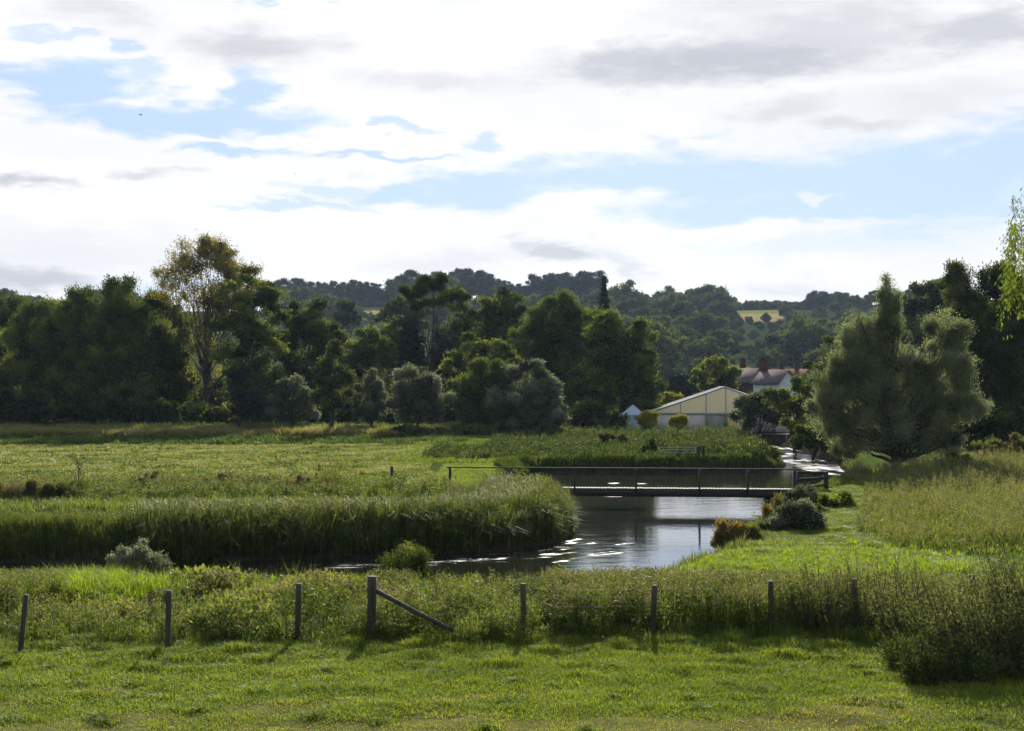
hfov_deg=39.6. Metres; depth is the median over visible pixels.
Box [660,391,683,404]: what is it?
shrub
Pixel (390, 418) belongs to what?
bush
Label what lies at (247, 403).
broadleaf tree
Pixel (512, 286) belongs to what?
pine tree
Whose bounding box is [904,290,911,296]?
broadleaf tree
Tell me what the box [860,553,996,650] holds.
wand shrub
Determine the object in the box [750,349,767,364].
broadleaf tree
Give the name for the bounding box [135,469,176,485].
bush
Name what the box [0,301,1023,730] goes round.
ground
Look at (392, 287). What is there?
broadleaf tree
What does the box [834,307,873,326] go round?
broadleaf tree
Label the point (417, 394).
sallow bush
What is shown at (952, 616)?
wand shrub
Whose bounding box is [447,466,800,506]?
footbridge
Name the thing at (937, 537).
tall grass
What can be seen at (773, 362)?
broadleaf tree
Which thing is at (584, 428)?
rail fence
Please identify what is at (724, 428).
rail fence
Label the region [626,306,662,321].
broadleaf tree
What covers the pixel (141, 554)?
bush
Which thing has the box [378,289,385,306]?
pine tree
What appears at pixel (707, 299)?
broadleaf tree
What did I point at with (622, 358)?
broadleaf tree
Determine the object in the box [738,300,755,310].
broadleaf tree
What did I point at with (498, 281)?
pine tree
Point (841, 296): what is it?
pine tree
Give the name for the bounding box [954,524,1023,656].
wand shrub
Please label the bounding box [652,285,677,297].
broadleaf tree
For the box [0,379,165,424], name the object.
dark understorey
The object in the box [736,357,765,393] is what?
house
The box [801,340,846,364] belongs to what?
broadleaf tree
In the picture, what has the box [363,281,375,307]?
pine tree
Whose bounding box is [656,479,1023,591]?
path grass
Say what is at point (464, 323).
broadleaf tree
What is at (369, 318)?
broadleaf tree
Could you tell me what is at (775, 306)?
broadleaf tree
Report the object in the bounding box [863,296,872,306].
broadleaf tree
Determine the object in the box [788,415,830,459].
shrub
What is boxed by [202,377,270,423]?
thicket
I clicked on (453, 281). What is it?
broadleaf tree
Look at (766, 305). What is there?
broadleaf tree
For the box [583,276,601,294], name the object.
pine tree
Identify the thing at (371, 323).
broadleaf tree
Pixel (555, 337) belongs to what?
broadleaf tree
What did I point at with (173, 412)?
bush
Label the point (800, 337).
broadleaf tree
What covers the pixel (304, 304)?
broadleaf tree
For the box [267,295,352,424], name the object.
broadleaf tree
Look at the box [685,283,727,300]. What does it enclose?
broadleaf tree
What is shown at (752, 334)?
broadleaf tree
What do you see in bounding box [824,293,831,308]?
pine tree
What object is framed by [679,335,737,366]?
broadleaf tree
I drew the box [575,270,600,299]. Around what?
pine tree
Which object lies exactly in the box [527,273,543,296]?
pine tree
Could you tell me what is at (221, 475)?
bush
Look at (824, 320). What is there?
broadleaf tree
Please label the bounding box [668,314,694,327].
broadleaf tree
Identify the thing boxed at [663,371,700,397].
broadleaf tree
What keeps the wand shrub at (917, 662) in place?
on the ground at (502, 547)
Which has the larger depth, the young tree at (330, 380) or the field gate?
the young tree at (330, 380)
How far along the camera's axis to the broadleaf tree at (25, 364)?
164.03 m
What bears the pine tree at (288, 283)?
on the ground at (502, 547)
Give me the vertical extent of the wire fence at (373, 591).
1.636 m
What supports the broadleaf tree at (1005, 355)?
on the ground at (502, 547)
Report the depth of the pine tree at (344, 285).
888.14 m
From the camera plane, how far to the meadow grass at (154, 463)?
95.44 m
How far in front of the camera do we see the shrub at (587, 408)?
145.77 m
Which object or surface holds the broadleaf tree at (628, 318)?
on the ground at (502, 547)
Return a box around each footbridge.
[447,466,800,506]
[749,434,790,443]
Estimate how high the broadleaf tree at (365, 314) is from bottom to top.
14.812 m
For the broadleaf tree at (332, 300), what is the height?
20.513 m
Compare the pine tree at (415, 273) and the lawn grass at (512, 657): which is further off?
the pine tree at (415, 273)
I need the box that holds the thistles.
[0,468,460,500]
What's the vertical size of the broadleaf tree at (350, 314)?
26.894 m
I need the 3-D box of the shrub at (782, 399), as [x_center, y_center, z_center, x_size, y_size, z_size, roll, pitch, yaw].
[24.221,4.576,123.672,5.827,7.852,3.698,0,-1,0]
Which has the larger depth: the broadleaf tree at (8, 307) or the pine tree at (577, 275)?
the pine tree at (577, 275)
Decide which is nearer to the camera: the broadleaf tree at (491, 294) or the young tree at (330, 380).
the young tree at (330, 380)
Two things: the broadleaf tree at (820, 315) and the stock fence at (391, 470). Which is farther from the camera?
the broadleaf tree at (820, 315)
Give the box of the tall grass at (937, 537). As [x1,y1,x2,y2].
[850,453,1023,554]
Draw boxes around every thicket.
[169,367,233,423]
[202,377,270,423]
[259,364,307,422]
[306,382,351,423]
[356,377,398,422]
[398,379,457,423]
[598,389,668,418]
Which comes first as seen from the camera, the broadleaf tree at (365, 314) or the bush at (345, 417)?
the bush at (345, 417)
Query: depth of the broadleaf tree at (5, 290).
846.63 m
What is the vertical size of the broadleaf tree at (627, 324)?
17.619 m
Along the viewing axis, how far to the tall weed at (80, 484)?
62.94 m
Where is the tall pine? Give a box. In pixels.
[397,270,474,422]
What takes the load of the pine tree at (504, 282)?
on the ground at (502, 547)
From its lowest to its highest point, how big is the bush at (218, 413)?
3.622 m
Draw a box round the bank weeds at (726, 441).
[421,422,770,461]
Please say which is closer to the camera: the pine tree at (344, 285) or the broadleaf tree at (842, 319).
the broadleaf tree at (842, 319)
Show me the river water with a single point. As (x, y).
(614, 532)
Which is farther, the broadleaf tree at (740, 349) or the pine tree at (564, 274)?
the pine tree at (564, 274)
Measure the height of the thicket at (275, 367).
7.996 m
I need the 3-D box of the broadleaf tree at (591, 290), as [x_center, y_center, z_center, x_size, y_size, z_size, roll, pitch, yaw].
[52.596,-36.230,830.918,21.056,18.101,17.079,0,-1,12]
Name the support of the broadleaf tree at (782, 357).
on the ground at (502, 547)
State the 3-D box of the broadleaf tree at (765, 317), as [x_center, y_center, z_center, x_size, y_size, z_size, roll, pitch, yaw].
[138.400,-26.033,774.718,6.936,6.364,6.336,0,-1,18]
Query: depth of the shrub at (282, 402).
144.66 m
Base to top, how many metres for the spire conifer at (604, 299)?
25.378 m
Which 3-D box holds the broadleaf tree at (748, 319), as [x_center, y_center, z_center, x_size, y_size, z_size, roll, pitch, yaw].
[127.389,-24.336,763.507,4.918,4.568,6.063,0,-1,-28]
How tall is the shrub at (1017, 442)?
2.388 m
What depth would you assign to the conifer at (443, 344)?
171.38 m
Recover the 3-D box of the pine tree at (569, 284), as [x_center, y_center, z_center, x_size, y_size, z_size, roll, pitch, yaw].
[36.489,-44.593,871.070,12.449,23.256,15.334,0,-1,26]
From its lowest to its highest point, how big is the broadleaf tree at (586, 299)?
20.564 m
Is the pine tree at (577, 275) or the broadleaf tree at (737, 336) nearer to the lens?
the broadleaf tree at (737, 336)
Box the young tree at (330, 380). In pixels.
[307,338,357,428]
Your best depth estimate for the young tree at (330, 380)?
138.35 m
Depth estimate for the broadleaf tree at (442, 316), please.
715.67 m
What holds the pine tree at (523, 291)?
on the ground at (502, 547)
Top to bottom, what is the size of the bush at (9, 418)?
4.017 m
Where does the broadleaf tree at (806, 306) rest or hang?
on the ground at (502, 547)
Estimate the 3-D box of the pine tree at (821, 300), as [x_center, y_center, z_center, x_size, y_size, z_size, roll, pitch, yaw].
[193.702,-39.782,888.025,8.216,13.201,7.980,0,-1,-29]
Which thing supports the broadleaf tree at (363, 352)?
on the ground at (502, 547)
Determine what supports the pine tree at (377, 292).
on the ground at (502, 547)
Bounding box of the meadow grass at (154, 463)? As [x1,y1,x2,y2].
[0,435,515,486]
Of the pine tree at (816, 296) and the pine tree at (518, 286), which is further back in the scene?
the pine tree at (816, 296)
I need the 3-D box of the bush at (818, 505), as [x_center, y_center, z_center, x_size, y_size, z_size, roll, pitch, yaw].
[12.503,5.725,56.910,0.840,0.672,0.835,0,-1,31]
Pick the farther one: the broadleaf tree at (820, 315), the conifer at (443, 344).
the broadleaf tree at (820, 315)
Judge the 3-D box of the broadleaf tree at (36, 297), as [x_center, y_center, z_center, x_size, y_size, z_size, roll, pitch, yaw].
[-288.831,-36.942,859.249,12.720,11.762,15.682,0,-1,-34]
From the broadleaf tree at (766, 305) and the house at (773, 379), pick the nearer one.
the house at (773, 379)
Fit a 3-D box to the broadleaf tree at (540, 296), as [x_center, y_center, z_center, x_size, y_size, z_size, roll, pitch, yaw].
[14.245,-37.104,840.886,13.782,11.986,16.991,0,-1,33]
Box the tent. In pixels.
[621,405,643,431]
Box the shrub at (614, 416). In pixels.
[605,409,630,428]
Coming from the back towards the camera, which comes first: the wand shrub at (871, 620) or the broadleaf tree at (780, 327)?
the broadleaf tree at (780, 327)
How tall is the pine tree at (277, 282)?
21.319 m
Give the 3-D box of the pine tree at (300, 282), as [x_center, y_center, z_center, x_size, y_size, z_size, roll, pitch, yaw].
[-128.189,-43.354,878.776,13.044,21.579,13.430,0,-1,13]
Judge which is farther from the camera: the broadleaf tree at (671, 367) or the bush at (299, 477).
the broadleaf tree at (671, 367)
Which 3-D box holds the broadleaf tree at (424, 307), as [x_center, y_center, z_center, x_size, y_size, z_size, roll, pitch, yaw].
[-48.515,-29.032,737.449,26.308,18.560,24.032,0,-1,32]
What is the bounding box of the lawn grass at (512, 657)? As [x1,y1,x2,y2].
[0,627,1023,730]
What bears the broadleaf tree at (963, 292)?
on the ground at (502, 547)
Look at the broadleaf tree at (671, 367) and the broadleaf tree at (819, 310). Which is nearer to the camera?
the broadleaf tree at (671, 367)
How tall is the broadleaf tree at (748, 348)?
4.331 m
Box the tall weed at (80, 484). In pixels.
[69,453,92,495]
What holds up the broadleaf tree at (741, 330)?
on the ground at (502, 547)
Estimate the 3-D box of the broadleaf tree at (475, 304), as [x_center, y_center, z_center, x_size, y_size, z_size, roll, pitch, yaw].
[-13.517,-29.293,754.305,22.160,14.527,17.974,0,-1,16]
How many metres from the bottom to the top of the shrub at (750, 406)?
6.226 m
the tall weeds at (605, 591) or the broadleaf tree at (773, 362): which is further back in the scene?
the broadleaf tree at (773, 362)
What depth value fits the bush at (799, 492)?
59.63 m
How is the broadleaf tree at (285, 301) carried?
on the ground at (502, 547)
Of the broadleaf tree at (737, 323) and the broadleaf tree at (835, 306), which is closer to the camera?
the broadleaf tree at (737, 323)
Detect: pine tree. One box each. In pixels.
[273,279,288,290]
[280,277,296,290]
[290,277,302,285]
[296,278,308,288]
[313,281,324,291]
[323,280,337,294]
[332,284,347,299]
[339,282,352,300]
[346,279,357,296]
[352,281,367,305]
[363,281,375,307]
[371,282,383,306]
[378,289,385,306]
[397,269,414,281]
[411,270,421,279]
[449,267,463,288]
[456,268,472,295]
[464,270,484,297]
[480,273,496,296]
[491,276,501,285]
[501,279,510,288]
[507,284,519,295]
[514,283,522,294]
[520,285,526,297]
[523,279,538,296]
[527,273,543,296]
[541,271,556,297]
[544,273,562,297]
[559,271,573,290]
[562,275,579,295]
[572,270,586,287]
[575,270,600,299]
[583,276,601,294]
[593,269,608,291]
[803,290,817,300]
[805,293,813,309]
[808,293,817,308]
[814,291,826,306]
[816,292,828,307]
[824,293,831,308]
[837,292,846,305]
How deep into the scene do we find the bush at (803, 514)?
49.35 m
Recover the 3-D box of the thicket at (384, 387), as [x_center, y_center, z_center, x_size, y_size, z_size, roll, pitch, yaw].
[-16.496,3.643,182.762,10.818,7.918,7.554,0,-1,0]
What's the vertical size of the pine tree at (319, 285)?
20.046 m
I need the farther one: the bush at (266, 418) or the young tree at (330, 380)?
the bush at (266, 418)
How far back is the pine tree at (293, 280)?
890.06 m
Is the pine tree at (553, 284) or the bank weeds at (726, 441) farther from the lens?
the pine tree at (553, 284)
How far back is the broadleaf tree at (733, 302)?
799.04 m
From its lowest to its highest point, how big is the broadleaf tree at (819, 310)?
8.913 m
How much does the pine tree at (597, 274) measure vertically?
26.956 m
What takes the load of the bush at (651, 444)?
on the ground at (502, 547)
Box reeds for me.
[0,450,873,578]
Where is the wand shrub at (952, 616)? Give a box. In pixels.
[887,557,1023,679]
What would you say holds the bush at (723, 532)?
on the ground at (502, 547)
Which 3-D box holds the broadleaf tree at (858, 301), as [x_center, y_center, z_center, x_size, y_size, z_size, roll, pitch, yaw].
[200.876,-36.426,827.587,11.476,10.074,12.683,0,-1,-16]
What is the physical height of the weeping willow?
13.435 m
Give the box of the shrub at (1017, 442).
[971,432,1023,456]
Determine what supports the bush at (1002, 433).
on the ground at (502, 547)
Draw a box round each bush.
[0,476,81,500]
[1,415,17,422]
[48,402,107,424]
[101,405,155,423]
[105,537,174,576]
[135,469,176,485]
[153,397,207,423]
[185,486,208,494]
[201,400,236,424]
[211,470,268,484]
[260,407,306,423]
[274,474,331,487]
[288,405,335,423]
[326,401,383,423]
[378,408,424,424]
[383,361,459,426]
[445,354,511,426]
[482,357,571,427]
[596,429,630,442]
[640,436,658,453]
[709,516,766,549]
[737,441,787,455]
[752,492,783,518]
[757,497,828,530]
[780,483,819,502]
[806,489,856,506]
[814,502,829,510]
[928,415,982,433]
[955,402,1023,445]
[988,405,1023,444]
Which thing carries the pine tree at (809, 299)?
on the ground at (502, 547)
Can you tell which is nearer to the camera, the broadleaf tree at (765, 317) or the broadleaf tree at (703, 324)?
the broadleaf tree at (703, 324)
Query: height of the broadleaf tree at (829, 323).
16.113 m
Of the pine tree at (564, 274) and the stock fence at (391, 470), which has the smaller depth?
the stock fence at (391, 470)
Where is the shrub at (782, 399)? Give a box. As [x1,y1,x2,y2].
[756,373,819,452]
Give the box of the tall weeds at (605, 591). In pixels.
[0,560,1008,652]
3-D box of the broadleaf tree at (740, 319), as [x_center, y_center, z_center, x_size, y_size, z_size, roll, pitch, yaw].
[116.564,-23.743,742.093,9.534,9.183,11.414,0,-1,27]
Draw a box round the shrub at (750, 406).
[728,386,794,440]
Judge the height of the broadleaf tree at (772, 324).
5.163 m
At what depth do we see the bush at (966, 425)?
110.35 m
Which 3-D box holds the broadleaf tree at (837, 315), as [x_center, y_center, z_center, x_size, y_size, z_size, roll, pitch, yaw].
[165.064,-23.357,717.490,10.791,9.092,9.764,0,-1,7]
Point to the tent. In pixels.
(632, 411)
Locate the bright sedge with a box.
[0,537,1018,640]
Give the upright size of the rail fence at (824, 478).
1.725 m
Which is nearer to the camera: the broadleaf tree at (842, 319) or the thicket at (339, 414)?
the thicket at (339, 414)
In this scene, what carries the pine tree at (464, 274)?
on the ground at (502, 547)
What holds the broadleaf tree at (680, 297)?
on the ground at (502, 547)
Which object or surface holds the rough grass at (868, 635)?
on the ground at (502, 547)
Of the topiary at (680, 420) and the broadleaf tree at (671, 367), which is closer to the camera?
the topiary at (680, 420)
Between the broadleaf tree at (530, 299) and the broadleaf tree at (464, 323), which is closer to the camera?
the broadleaf tree at (464, 323)
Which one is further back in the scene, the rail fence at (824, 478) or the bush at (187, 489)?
the rail fence at (824, 478)
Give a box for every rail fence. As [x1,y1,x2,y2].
[569,427,598,433]
[650,428,786,440]
[793,470,827,489]
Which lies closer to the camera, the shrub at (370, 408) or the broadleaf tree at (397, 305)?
the shrub at (370, 408)
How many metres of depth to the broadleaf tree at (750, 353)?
543.05 m
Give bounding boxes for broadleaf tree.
[0,288,15,304]
[0,288,40,423]
[0,292,74,425]
[23,282,112,423]
[28,295,45,302]
[75,272,181,410]
[136,287,202,423]
[207,272,292,424]
[263,296,290,314]
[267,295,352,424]
[278,284,320,302]
[288,300,309,313]
[306,294,364,330]
[332,299,364,396]
[333,324,399,401]
[355,304,371,317]
[365,312,375,320]
[366,321,376,327]
[369,314,402,378]
[372,294,432,332]
[382,273,414,299]
[400,295,430,320]
[426,275,459,297]
[426,306,452,325]
[430,307,482,370]
[436,330,522,423]
[463,285,531,362]
[470,297,495,309]
[487,284,501,297]
[506,287,604,423]
[515,294,549,318]
[524,293,544,300]
[561,308,669,428]
[576,290,613,308]
[585,297,620,311]
[589,289,608,294]
[607,279,650,304]
[610,294,648,314]
[619,314,633,324]
[620,320,653,330]
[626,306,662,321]
[632,315,690,374]
[644,294,657,301]
[645,292,677,314]
[651,313,672,327]
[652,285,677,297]
[657,351,677,378]
[657,368,688,391]
[661,300,705,325]
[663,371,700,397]
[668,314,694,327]
[668,325,703,354]
[675,294,690,301]
[675,312,731,335]
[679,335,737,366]
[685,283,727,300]
[685,290,694,294]
[685,358,713,374]
[687,354,743,390]
[689,291,734,310]
[697,300,736,327]
[702,328,739,356]
[722,305,739,328]
[726,295,737,311]
[728,329,746,341]
[731,339,745,355]
[732,312,744,326]
[735,302,742,310]
[736,327,745,333]
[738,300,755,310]
[742,343,757,351]
[744,316,753,322]
[746,303,759,309]
[747,330,760,338]
[747,348,764,359]
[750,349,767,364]
[753,321,764,328]
[753,354,781,369]
[754,339,765,348]
[758,300,773,309]
[760,312,771,321]
[764,314,836,368]
[765,324,789,355]
[766,322,781,329]
[766,328,774,334]
[766,349,793,366]
[772,303,778,309]
[775,319,783,324]
[777,304,793,318]
[779,301,792,309]
[784,311,796,320]
[791,301,804,309]
[798,301,808,309]
[800,333,852,419]
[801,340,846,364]
[804,317,829,327]
[810,306,828,317]
[813,313,825,318]
[824,321,837,328]
[827,301,842,313]
[828,317,871,334]
[829,310,845,321]
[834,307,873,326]
[845,294,866,308]
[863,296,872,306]
[865,290,877,304]
[896,278,958,360]
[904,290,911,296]
[919,257,1002,443]
[965,259,1023,439]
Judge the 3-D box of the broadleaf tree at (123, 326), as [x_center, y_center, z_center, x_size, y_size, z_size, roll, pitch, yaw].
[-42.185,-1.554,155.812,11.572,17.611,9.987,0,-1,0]
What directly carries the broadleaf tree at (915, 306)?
on the ground at (502, 547)
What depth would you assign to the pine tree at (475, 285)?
873.10 m
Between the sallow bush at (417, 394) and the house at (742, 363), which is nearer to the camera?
the sallow bush at (417, 394)
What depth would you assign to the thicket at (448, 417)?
181.78 m
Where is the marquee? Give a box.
[651,386,800,431]
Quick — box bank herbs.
[0,471,573,552]
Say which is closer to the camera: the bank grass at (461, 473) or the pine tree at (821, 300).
the bank grass at (461, 473)
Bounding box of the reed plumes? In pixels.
[128,471,545,515]
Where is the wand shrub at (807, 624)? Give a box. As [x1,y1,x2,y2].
[769,554,876,635]
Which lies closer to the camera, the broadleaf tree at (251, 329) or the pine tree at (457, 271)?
the broadleaf tree at (251, 329)
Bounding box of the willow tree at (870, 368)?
[798,271,994,467]
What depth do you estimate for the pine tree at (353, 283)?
889.48 m
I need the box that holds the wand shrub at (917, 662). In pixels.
[873,619,1010,686]
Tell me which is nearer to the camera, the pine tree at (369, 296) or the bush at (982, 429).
the bush at (982, 429)
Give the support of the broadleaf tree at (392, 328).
on the ground at (502, 547)
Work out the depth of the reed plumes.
51.70 m
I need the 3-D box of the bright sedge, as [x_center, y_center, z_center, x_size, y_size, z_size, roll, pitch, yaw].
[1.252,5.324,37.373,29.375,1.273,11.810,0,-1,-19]
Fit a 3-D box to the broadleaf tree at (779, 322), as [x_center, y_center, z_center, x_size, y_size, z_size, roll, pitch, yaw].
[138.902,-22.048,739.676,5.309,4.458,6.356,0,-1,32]
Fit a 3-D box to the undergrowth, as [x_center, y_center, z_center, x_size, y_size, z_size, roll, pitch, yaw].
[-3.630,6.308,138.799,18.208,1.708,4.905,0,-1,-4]
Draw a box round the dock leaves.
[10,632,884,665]
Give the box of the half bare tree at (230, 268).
[145,229,267,423]
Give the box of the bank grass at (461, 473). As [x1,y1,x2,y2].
[384,434,753,492]
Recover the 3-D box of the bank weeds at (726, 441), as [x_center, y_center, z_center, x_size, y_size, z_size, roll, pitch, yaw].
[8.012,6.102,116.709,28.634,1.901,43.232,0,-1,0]
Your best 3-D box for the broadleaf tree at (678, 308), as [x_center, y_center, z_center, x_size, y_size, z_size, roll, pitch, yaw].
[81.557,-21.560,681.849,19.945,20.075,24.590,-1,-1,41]
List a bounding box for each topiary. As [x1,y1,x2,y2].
[633,409,660,429]
[668,414,688,428]
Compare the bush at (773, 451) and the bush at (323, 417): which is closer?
the bush at (773, 451)
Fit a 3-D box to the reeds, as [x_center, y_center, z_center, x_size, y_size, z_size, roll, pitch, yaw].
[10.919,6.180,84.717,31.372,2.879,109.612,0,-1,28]
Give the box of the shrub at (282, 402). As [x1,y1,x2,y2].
[265,372,321,426]
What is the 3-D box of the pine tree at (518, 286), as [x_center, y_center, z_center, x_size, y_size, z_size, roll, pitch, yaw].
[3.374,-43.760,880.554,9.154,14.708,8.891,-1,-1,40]
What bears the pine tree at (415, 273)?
on the ground at (502, 547)
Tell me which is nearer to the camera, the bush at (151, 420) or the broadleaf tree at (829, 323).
the bush at (151, 420)
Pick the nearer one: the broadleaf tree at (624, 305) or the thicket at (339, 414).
the thicket at (339, 414)
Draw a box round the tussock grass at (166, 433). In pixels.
[0,418,579,511]
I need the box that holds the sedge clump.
[375,538,436,580]
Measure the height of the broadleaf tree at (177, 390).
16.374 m
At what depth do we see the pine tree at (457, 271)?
886.38 m
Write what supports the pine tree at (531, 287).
on the ground at (502, 547)
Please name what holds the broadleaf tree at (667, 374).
on the ground at (502, 547)
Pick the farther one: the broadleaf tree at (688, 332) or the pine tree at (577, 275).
the pine tree at (577, 275)
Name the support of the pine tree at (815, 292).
on the ground at (502, 547)
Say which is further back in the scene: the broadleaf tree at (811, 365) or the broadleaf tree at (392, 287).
the broadleaf tree at (392, 287)
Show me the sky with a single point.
(768, 150)
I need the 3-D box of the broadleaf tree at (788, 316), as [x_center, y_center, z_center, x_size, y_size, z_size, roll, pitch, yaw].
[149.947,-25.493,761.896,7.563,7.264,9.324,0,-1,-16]
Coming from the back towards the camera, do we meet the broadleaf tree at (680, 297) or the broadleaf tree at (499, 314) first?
the broadleaf tree at (680, 297)
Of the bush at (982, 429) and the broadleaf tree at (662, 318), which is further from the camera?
the broadleaf tree at (662, 318)
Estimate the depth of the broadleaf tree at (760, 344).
598.75 m
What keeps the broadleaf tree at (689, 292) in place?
on the ground at (502, 547)
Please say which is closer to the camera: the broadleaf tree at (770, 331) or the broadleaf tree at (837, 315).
the broadleaf tree at (770, 331)
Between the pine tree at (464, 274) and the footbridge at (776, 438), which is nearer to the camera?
the footbridge at (776, 438)
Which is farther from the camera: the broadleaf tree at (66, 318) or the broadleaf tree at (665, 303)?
the broadleaf tree at (665, 303)
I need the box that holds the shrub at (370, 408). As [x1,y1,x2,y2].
[348,367,390,425]
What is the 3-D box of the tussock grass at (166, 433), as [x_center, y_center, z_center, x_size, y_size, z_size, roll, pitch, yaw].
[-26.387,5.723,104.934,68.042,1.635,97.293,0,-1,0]
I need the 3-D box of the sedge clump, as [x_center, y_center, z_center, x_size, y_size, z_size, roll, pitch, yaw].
[-2.986,6.068,39.440,1.756,2.620,1.323,0,-1,30]
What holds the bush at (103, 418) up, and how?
on the ground at (502, 547)
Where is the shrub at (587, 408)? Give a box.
[567,396,616,429]
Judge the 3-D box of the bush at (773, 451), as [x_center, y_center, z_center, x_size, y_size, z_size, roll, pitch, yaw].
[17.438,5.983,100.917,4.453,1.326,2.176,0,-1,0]
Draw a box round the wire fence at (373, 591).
[9,574,974,651]
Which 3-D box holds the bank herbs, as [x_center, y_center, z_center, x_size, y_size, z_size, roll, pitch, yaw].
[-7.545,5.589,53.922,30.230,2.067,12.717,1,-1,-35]
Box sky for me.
[0,0,1023,311]
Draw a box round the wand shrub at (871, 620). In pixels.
[828,542,923,633]
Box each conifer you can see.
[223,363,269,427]
[387,312,432,416]
[426,330,455,424]
[597,275,610,311]
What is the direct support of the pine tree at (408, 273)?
on the ground at (502, 547)
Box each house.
[714,357,750,378]
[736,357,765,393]
[751,358,796,395]
[770,361,810,396]
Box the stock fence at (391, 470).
[53,466,392,480]
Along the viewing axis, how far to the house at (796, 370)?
261.41 m
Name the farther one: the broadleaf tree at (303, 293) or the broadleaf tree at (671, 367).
the broadleaf tree at (303, 293)
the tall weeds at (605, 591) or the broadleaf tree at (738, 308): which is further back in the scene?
the broadleaf tree at (738, 308)
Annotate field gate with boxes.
[657,445,703,455]
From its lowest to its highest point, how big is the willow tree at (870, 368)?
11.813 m
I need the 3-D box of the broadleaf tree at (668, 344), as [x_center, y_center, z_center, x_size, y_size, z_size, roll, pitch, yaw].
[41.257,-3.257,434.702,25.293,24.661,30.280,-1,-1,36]
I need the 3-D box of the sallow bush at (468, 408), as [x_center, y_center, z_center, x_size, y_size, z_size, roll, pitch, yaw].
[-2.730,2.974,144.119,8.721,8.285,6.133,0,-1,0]
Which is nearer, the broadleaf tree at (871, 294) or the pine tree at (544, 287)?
the broadleaf tree at (871, 294)
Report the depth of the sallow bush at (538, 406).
139.88 m
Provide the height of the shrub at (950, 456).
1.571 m
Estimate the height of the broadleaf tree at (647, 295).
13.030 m
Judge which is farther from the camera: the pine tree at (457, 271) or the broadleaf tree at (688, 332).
the pine tree at (457, 271)
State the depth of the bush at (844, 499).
58.80 m
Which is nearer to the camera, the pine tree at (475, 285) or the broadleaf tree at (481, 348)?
the broadleaf tree at (481, 348)
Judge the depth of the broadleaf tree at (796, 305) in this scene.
892.85 m
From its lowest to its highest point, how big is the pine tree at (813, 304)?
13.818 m
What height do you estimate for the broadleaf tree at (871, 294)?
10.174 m
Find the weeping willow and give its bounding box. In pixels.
[994,188,1023,338]
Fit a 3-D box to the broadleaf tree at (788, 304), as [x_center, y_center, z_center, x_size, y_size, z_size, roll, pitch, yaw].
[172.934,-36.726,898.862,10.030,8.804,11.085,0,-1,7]
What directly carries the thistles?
on the ground at (502, 547)
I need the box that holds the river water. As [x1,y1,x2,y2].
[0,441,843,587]
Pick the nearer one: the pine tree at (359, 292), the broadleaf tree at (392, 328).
the broadleaf tree at (392, 328)
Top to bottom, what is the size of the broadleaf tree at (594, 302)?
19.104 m
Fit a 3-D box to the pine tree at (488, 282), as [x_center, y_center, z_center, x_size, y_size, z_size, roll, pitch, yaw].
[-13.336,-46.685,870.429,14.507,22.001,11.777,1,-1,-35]
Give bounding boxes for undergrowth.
[383,423,564,435]
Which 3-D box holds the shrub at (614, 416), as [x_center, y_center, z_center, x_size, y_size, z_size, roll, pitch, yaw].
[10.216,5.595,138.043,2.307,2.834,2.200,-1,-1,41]
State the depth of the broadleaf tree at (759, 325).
723.57 m
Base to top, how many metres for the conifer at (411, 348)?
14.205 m
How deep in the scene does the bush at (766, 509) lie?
54.81 m
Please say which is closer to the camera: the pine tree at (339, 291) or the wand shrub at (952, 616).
the wand shrub at (952, 616)
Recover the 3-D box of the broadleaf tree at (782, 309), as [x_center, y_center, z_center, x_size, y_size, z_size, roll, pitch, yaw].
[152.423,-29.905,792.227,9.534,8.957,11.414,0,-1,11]
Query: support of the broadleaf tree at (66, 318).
on the ground at (502, 547)
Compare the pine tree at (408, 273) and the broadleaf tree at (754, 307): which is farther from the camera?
the broadleaf tree at (754, 307)
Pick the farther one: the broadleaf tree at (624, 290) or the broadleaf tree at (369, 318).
the broadleaf tree at (624, 290)
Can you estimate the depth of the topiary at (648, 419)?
139.19 m
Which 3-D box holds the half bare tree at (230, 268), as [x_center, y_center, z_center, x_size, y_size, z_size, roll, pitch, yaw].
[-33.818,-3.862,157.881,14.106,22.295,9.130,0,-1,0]
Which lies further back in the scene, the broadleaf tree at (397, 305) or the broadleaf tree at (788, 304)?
the broadleaf tree at (788, 304)
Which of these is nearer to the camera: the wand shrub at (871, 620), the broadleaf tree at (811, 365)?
the wand shrub at (871, 620)
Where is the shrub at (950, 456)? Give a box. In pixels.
[936,452,993,470]
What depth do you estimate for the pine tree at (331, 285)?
889.29 m
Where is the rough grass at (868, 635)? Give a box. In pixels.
[0,539,1023,656]
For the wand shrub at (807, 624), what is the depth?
28.92 m
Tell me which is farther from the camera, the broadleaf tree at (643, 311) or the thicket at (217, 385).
the broadleaf tree at (643, 311)
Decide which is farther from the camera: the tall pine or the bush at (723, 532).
the tall pine
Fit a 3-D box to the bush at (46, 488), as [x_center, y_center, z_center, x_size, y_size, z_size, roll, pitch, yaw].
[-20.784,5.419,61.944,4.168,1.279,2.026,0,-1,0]
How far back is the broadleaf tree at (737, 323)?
726.26 m
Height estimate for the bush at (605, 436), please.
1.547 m
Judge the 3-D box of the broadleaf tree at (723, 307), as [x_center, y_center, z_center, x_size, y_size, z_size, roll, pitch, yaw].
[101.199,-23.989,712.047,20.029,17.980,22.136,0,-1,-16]
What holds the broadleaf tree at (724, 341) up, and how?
on the ground at (502, 547)
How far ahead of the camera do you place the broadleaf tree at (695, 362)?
459.86 m
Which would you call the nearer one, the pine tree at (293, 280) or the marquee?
the marquee

